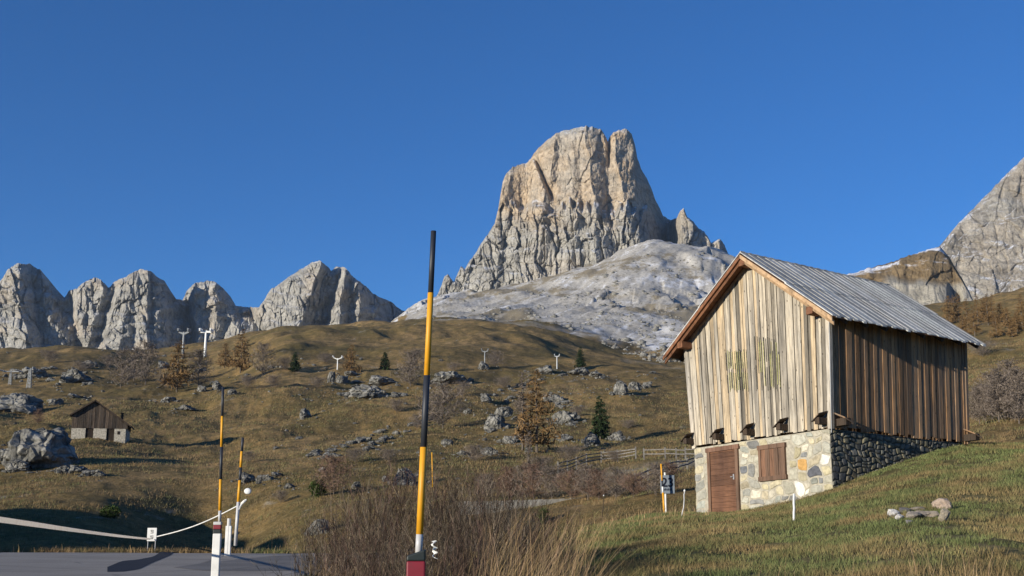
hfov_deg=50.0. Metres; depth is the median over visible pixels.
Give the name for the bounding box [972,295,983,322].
larch tree
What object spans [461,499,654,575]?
tall dry grass
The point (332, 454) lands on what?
boulder
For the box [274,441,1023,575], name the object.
grass
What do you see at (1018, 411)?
bare shrub
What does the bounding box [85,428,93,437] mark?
door
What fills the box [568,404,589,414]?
bare shrub
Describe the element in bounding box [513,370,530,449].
bare tree
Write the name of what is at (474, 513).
dry shrub
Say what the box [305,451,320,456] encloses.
boulder
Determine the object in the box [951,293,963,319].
larch tree
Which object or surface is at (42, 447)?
boulder
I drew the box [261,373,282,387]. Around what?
bare shrub
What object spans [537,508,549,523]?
green bush
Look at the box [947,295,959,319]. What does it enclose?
larch tree
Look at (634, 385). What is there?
boulder
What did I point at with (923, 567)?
tall dry grass
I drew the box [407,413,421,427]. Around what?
bare shrub
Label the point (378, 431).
rock block
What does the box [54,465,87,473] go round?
boulder
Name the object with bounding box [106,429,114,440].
door
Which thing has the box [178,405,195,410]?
boulder
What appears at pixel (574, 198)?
mountain
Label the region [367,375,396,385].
boulder
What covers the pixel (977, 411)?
bare shrub
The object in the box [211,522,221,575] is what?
marker post
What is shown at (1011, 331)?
larch tree
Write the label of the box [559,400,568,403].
rock block
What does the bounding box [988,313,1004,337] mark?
larch tree
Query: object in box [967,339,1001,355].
bare shrub
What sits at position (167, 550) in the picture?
tall dry grass
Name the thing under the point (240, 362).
larch tree
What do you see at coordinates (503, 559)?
tall dry grass
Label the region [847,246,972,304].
cliff band
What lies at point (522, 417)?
larch tree
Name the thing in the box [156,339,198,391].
larch tree
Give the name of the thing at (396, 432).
rock block
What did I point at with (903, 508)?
stone
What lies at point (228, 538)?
marker post
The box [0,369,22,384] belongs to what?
lift tower
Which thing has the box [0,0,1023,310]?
sky
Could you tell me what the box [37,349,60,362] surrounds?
bare shrub
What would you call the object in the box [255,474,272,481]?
boulder
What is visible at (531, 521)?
dry shrub
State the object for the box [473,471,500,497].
bare shrub
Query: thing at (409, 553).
dry shrub
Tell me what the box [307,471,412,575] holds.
dry shrub
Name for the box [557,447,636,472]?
rail fence
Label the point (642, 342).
scree blocks
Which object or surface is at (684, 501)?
stake
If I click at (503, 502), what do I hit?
dry shrub
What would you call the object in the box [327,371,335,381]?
boulder
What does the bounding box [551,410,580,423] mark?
boulder
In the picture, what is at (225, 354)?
larch tree
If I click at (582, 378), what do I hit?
rubble
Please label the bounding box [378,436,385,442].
rock block
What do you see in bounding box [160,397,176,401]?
boulder
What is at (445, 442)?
boulder
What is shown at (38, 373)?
boulder
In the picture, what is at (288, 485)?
boulder
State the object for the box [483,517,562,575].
dry shrub
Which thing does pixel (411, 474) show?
boulder
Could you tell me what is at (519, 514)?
dry shrub
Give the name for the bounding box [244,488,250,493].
reflector
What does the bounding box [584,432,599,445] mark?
boulder
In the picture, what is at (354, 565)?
dry shrub
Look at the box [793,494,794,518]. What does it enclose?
stake
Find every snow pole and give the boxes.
[218,387,223,521]
[234,437,243,545]
[415,230,435,552]
[431,452,432,486]
[660,464,664,510]
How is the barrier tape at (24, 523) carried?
attached to the marker post at (228, 538)
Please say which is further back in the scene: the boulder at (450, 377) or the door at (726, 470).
the boulder at (450, 377)
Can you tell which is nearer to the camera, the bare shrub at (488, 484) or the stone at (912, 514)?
the stone at (912, 514)
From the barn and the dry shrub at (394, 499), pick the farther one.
the barn
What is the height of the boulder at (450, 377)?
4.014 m
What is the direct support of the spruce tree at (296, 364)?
on the ground at (464, 337)
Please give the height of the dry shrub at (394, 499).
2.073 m
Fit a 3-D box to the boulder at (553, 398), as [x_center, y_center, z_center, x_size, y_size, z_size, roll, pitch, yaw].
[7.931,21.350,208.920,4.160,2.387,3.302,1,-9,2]
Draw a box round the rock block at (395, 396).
[389,394,399,397]
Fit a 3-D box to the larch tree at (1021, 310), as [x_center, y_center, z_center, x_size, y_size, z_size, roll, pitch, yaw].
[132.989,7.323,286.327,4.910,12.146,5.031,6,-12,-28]
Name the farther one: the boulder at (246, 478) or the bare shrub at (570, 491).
the boulder at (246, 478)
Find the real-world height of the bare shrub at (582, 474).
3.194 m
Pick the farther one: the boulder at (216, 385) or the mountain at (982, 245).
the mountain at (982, 245)
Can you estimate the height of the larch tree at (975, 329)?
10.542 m
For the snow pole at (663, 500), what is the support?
on the ground at (464, 337)
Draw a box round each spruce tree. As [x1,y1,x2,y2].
[287,352,300,371]
[378,352,391,369]
[574,347,586,367]
[589,396,611,439]
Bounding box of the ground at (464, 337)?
[0,239,1023,575]
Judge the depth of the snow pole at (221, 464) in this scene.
21.14 m
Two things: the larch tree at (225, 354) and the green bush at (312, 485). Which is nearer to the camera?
the green bush at (312, 485)
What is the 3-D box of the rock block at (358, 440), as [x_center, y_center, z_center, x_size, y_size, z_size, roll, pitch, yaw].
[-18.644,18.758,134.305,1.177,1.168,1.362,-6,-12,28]
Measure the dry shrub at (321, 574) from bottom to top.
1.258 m
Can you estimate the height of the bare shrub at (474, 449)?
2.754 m
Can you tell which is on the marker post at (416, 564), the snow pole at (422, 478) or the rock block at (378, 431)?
the snow pole at (422, 478)
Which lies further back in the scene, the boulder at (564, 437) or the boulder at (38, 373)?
the boulder at (38, 373)
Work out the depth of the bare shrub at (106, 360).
368.80 m
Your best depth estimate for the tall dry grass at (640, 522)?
30.11 m
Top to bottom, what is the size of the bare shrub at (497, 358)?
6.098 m
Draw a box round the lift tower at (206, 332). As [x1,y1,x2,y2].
[199,328,213,354]
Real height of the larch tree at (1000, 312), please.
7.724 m
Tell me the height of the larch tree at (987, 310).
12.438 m
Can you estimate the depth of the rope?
34.02 m
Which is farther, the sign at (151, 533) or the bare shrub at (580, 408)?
the bare shrub at (580, 408)
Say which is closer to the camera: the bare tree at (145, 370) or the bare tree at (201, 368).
the bare tree at (201, 368)
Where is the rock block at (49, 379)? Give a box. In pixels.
[45,377,54,381]
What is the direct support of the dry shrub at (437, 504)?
on the ground at (464, 337)
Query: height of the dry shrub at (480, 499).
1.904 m
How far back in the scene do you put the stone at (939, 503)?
21.29 m
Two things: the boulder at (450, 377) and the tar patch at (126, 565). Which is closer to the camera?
the tar patch at (126, 565)
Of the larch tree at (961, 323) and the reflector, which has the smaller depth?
the reflector
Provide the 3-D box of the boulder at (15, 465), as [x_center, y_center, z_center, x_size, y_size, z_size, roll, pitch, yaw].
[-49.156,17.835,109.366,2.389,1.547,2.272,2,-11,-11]
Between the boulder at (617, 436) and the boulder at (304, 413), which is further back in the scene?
the boulder at (304, 413)
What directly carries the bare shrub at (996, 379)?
on the ground at (464, 337)
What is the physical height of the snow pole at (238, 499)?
3.192 m
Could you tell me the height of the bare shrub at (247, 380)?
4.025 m
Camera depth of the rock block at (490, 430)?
153.41 m
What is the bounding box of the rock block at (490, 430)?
[486,428,497,432]
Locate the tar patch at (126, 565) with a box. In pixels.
[107,552,173,571]
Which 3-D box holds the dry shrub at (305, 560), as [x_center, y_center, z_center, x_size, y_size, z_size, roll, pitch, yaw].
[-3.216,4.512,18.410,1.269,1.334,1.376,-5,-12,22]
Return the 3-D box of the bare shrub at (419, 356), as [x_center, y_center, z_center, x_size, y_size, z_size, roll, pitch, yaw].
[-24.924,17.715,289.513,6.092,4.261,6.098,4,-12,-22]
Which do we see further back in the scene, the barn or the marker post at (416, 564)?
the barn
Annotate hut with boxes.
[69,399,134,442]
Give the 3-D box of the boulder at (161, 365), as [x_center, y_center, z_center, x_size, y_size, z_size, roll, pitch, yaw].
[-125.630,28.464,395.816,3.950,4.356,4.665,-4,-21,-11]
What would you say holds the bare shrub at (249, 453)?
on the ground at (464, 337)
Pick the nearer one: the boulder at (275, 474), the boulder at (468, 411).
the boulder at (275, 474)
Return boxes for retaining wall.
[458,498,576,514]
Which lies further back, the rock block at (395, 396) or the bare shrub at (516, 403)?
the rock block at (395, 396)
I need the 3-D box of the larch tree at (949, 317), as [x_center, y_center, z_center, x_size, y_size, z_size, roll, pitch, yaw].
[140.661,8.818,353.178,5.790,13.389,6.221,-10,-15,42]
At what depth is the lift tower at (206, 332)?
422.77 m
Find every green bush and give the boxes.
[98,504,121,518]
[308,479,326,497]
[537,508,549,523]
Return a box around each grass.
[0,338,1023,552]
[0,544,318,552]
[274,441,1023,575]
[301,519,605,575]
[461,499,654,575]
[548,505,710,538]
[623,538,1015,575]
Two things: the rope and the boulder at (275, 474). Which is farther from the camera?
the boulder at (275, 474)
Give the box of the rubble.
[0,358,693,544]
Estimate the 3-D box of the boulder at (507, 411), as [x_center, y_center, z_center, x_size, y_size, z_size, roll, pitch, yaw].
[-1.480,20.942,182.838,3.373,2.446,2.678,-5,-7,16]
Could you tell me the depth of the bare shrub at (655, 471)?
59.07 m
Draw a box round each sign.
[147,528,156,550]
[660,472,674,511]
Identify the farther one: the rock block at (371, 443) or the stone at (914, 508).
the rock block at (371, 443)
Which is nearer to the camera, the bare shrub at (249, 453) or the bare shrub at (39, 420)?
the bare shrub at (249, 453)
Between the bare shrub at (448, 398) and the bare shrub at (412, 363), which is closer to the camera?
the bare shrub at (448, 398)
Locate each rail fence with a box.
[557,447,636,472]
[634,454,694,486]
[643,447,694,459]
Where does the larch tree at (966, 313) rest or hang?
on the ground at (464, 337)
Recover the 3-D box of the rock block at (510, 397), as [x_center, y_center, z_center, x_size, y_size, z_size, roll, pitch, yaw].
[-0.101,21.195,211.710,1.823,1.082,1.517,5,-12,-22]
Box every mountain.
[436,126,727,296]
[940,157,1023,299]
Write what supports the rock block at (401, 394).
on the ground at (464, 337)
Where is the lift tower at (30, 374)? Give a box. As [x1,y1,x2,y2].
[25,367,35,387]
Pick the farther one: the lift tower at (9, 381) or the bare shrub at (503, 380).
the lift tower at (9, 381)
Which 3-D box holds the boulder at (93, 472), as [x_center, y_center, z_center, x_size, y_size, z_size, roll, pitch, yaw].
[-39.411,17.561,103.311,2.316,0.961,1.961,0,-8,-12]
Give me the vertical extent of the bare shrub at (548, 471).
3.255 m
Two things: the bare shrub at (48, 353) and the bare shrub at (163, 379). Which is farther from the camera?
the bare shrub at (48, 353)
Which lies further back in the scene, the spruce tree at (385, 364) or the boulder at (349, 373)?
the spruce tree at (385, 364)
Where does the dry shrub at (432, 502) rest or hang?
on the ground at (464, 337)
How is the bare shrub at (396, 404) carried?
on the ground at (464, 337)
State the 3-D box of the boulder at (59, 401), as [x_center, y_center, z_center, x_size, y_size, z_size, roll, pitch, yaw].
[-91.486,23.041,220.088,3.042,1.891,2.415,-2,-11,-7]
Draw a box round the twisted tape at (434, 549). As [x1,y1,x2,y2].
[431,540,437,558]
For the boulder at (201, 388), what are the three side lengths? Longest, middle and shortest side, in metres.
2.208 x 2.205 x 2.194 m
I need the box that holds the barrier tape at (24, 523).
[0,517,149,539]
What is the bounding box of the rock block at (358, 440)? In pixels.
[354,437,364,443]
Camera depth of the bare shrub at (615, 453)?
103.35 m
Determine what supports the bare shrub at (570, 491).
on the ground at (464, 337)
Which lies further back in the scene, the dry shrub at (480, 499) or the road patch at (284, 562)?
the road patch at (284, 562)
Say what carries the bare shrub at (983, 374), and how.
on the ground at (464, 337)
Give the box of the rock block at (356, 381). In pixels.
[351,380,364,383]
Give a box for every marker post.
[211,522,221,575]
[224,518,231,555]
[406,549,425,575]
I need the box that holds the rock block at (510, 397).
[507,395,516,399]
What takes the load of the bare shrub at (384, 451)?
on the ground at (464, 337)
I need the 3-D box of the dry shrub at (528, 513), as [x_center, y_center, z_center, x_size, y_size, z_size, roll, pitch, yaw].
[0.182,3.911,17.997,1.290,1.431,1.475,10,-15,-42]
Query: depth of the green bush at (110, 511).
78.64 m
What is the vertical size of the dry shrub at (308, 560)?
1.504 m
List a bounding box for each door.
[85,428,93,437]
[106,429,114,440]
[705,444,740,512]
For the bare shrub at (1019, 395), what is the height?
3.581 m
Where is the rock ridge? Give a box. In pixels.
[0,260,404,349]
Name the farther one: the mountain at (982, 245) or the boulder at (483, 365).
the mountain at (982, 245)
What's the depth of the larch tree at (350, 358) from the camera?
268.88 m
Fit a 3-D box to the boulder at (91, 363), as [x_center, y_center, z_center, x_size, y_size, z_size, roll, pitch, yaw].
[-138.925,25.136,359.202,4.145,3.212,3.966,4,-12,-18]
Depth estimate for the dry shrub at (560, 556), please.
16.51 m
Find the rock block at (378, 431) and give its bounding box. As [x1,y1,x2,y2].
[374,429,383,433]
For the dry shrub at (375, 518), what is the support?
on the ground at (464, 337)
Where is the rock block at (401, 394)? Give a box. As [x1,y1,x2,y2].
[391,392,406,396]
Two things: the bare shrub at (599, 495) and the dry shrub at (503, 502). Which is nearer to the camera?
the dry shrub at (503, 502)
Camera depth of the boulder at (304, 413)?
183.88 m
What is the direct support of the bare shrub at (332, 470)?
on the ground at (464, 337)
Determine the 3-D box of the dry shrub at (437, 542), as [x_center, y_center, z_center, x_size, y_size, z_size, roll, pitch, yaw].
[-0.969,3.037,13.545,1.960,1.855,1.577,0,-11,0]
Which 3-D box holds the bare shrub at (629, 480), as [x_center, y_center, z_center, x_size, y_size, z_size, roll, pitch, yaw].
[6.597,10.824,59.710,2.426,1.927,2.426,8,-14,-35]
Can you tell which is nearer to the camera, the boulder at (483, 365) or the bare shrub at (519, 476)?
the bare shrub at (519, 476)
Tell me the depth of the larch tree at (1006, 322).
285.30 m
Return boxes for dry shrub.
[249,534,390,575]
[270,521,345,575]
[282,504,366,575]
[290,482,390,575]
[297,514,402,575]
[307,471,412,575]
[316,455,437,575]
[320,509,436,575]
[325,480,456,575]
[330,454,453,575]
[331,509,458,575]
[346,484,473,575]
[348,458,461,573]
[361,458,512,575]
[375,496,500,575]
[400,452,514,575]
[424,462,510,575]
[432,474,536,575]
[433,458,518,575]
[441,478,568,570]
[445,502,549,575]
[456,458,551,564]
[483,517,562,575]
[487,484,565,561]
[500,498,582,575]
[514,500,592,569]
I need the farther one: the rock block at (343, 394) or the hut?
the rock block at (343, 394)
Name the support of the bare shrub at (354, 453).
on the ground at (464, 337)
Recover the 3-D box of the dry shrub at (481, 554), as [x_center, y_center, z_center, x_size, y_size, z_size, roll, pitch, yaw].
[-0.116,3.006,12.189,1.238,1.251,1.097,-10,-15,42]
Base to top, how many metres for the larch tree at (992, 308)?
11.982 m
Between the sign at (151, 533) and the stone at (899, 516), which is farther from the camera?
the sign at (151, 533)
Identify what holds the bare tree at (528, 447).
on the ground at (464, 337)
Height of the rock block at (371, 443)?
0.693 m
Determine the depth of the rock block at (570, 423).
156.54 m
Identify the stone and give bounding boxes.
[887,509,899,516]
[895,514,904,518]
[899,507,910,512]
[906,511,920,518]
[910,507,923,510]
[916,510,938,517]
[931,498,951,508]
[938,508,950,521]
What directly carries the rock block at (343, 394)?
on the ground at (464, 337)
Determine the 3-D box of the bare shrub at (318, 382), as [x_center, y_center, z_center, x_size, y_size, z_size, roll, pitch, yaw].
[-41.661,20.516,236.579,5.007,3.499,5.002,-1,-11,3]
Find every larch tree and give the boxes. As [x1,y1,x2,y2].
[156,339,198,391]
[214,343,233,367]
[227,329,254,372]
[342,344,362,370]
[511,368,562,452]
[941,295,957,322]
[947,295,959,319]
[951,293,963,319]
[956,316,969,331]
[960,299,972,328]
[967,304,981,335]
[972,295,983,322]
[976,297,988,319]
[980,294,994,325]
[986,294,1001,324]
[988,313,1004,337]
[993,302,1009,321]
[999,307,1015,327]
[1005,317,1019,337]
[1008,313,1023,332]
[1014,295,1023,325]
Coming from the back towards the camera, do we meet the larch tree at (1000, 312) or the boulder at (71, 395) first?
the larch tree at (1000, 312)
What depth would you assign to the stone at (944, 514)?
18.96 m
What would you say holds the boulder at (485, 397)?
on the ground at (464, 337)
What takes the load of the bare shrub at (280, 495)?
on the ground at (464, 337)
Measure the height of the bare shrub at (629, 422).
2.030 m
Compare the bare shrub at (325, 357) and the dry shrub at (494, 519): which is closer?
the dry shrub at (494, 519)
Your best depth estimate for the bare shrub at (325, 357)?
288.03 m
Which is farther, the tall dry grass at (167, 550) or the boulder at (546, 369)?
the boulder at (546, 369)
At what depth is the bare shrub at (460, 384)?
211.35 m
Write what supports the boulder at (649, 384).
on the ground at (464, 337)
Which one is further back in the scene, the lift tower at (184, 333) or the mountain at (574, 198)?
the mountain at (574, 198)
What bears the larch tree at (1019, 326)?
on the ground at (464, 337)
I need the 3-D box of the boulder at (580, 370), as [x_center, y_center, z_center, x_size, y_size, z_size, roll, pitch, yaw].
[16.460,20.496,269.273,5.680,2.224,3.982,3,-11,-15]
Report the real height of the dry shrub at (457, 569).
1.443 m
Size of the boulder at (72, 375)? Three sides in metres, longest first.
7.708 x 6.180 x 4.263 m
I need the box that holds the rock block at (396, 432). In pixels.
[392,430,400,434]
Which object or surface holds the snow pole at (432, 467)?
on the ground at (464, 337)
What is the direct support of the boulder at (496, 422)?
on the ground at (464, 337)
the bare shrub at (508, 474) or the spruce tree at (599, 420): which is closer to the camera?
the bare shrub at (508, 474)
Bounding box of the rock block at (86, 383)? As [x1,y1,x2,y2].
[82,382,93,385]
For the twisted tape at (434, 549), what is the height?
0.145 m
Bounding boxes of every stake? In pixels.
[681,489,685,515]
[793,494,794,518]
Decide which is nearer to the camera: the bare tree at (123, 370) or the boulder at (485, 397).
the boulder at (485, 397)
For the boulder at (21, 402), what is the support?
on the ground at (464, 337)
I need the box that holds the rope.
[156,506,235,536]
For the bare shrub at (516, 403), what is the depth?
196.97 m
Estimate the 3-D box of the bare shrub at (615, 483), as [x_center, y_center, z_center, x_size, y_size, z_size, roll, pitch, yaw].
[6.108,11.576,63.982,2.601,2.686,2.602,6,-12,-28]
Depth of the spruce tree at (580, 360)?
291.55 m
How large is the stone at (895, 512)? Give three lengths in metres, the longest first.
0.227 x 0.168 x 0.151 m
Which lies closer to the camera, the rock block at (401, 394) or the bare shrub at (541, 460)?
the bare shrub at (541, 460)
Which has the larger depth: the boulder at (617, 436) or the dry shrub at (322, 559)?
the boulder at (617, 436)
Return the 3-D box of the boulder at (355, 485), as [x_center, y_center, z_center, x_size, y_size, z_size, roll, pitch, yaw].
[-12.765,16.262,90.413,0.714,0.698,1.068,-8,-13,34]
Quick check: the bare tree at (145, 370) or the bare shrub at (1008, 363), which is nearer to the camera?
the bare shrub at (1008, 363)
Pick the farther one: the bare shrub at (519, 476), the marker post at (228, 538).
the bare shrub at (519, 476)
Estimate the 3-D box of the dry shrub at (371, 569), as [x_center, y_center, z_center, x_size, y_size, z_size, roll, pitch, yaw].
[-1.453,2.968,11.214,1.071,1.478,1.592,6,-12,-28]
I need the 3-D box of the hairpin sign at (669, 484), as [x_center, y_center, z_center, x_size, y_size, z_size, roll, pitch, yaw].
[5.224,7.006,36.851,0.480,1.610,0.091,1,-11,-4]
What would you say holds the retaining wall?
on the ground at (464, 337)
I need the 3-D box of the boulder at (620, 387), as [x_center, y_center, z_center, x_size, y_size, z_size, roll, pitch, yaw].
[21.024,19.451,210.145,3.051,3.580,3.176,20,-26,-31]
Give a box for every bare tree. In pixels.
[104,346,137,387]
[123,346,146,380]
[126,338,166,384]
[186,349,214,385]
[247,342,277,375]
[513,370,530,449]
[522,429,533,476]
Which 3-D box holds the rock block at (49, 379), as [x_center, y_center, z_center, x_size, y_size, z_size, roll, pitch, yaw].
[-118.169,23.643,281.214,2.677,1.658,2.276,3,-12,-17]
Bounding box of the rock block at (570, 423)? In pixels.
[565,422,575,425]
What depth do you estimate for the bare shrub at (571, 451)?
106.83 m
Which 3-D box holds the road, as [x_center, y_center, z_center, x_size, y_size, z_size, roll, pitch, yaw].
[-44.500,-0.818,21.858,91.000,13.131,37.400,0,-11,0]
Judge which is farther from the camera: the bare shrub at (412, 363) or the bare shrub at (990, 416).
the bare shrub at (412, 363)
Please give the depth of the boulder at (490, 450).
118.05 m
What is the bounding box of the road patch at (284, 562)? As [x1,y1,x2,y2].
[176,551,411,570]
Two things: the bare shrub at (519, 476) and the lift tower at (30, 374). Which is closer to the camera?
the bare shrub at (519, 476)
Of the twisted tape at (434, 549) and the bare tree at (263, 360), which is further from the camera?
the bare tree at (263, 360)
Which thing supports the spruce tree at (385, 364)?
on the ground at (464, 337)
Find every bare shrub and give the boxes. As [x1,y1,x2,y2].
[31,408,44,423]
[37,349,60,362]
[71,359,96,371]
[97,352,116,366]
[156,373,176,386]
[237,373,258,386]
[238,450,258,461]
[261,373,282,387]
[271,489,288,502]
[275,356,293,368]
[308,454,359,493]
[309,375,327,386]
[318,352,331,361]
[343,445,367,460]
[378,448,403,460]
[384,397,408,411]
[390,351,424,385]
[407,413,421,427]
[409,348,424,357]
[413,379,473,428]
[452,381,473,395]
[459,442,488,460]
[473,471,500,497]
[486,350,504,366]
[492,465,517,498]
[493,376,513,386]
[506,465,536,497]
[509,400,529,409]
[509,460,555,499]
[524,454,560,470]
[524,462,572,498]
[549,469,586,499]
[553,444,585,459]
[567,461,606,499]
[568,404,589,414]
[579,467,614,499]
[597,464,634,496]
[602,447,625,460]
[615,471,652,496]
[617,419,637,428]
[636,461,674,494]
[659,460,685,487]
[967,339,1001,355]
[968,384,996,423]
[969,383,1002,420]
[972,371,1002,419]
[974,364,1019,421]
[983,374,1023,419]
[990,357,1023,416]
[997,366,1023,423]
[1005,379,1023,414]
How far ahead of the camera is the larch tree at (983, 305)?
346.75 m
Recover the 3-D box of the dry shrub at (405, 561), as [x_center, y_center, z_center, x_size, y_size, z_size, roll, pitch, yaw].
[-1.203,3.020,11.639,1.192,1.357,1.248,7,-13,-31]
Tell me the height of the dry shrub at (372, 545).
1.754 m
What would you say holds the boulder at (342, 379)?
on the ground at (464, 337)
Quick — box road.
[0,543,495,575]
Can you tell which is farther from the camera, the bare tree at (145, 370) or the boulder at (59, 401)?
the bare tree at (145, 370)
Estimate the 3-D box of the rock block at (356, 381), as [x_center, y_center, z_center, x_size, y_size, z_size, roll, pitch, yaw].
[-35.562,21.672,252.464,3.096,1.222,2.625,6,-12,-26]
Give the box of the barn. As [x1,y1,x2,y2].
[663,251,985,512]
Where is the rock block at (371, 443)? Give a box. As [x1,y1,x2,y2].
[367,441,376,445]
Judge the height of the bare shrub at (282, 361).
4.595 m
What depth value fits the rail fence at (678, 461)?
77.00 m
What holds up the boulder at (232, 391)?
on the ground at (464, 337)
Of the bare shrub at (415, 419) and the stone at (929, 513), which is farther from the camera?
the bare shrub at (415, 419)
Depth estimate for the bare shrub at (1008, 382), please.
69.22 m
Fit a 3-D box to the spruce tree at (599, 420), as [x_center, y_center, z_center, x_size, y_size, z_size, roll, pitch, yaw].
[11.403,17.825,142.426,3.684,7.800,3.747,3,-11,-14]
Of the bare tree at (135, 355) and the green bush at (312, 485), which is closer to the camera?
the green bush at (312, 485)
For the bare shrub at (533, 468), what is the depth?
72.99 m
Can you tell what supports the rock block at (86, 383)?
on the ground at (464, 337)
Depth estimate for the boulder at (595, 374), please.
262.04 m
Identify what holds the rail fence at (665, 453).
on the ground at (464, 337)
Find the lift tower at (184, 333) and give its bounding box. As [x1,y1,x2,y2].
[177,328,190,356]
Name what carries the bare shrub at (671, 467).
on the ground at (464, 337)
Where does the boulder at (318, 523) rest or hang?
on the ground at (464, 337)
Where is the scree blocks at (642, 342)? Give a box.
[417,252,727,362]
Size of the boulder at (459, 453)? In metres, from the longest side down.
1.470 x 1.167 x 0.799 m
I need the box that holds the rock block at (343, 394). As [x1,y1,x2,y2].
[336,392,349,395]
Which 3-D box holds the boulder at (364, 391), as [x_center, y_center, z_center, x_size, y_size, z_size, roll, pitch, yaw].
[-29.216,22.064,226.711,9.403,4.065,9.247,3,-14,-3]
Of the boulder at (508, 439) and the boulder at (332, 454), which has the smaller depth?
the boulder at (332, 454)
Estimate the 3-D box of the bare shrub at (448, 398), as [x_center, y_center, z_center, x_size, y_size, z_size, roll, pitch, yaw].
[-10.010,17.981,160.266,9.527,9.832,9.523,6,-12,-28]
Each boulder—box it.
[0,392,43,414]
[0,427,79,468]
[5,459,29,472]
[17,367,47,377]
[48,398,63,404]
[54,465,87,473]
[59,369,91,382]
[67,393,83,398]
[79,469,105,475]
[82,360,93,367]
[158,361,168,368]
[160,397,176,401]
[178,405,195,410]
[197,385,206,391]
[212,380,222,389]
[227,389,236,394]
[241,472,255,483]
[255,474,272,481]
[271,472,282,476]
[283,483,295,488]
[299,408,310,419]
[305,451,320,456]
[308,519,328,535]
[323,452,339,457]
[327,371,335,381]
[336,375,348,383]
[344,371,357,375]
[349,384,388,397]
[351,481,361,488]
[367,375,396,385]
[393,467,417,485]
[431,371,466,385]
[441,439,451,445]
[457,450,469,455]
[463,408,471,413]
[478,361,488,369]
[480,393,491,402]
[481,447,498,455]
[483,415,504,429]
[494,406,512,416]
[502,435,518,443]
[535,365,554,374]
[543,394,564,402]
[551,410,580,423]
[555,434,573,441]
[569,367,589,374]
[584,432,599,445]
[589,372,601,375]
[608,430,625,440]
[613,380,627,394]
[628,381,641,390]
[643,381,651,386]
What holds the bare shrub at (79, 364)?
on the ground at (464, 337)

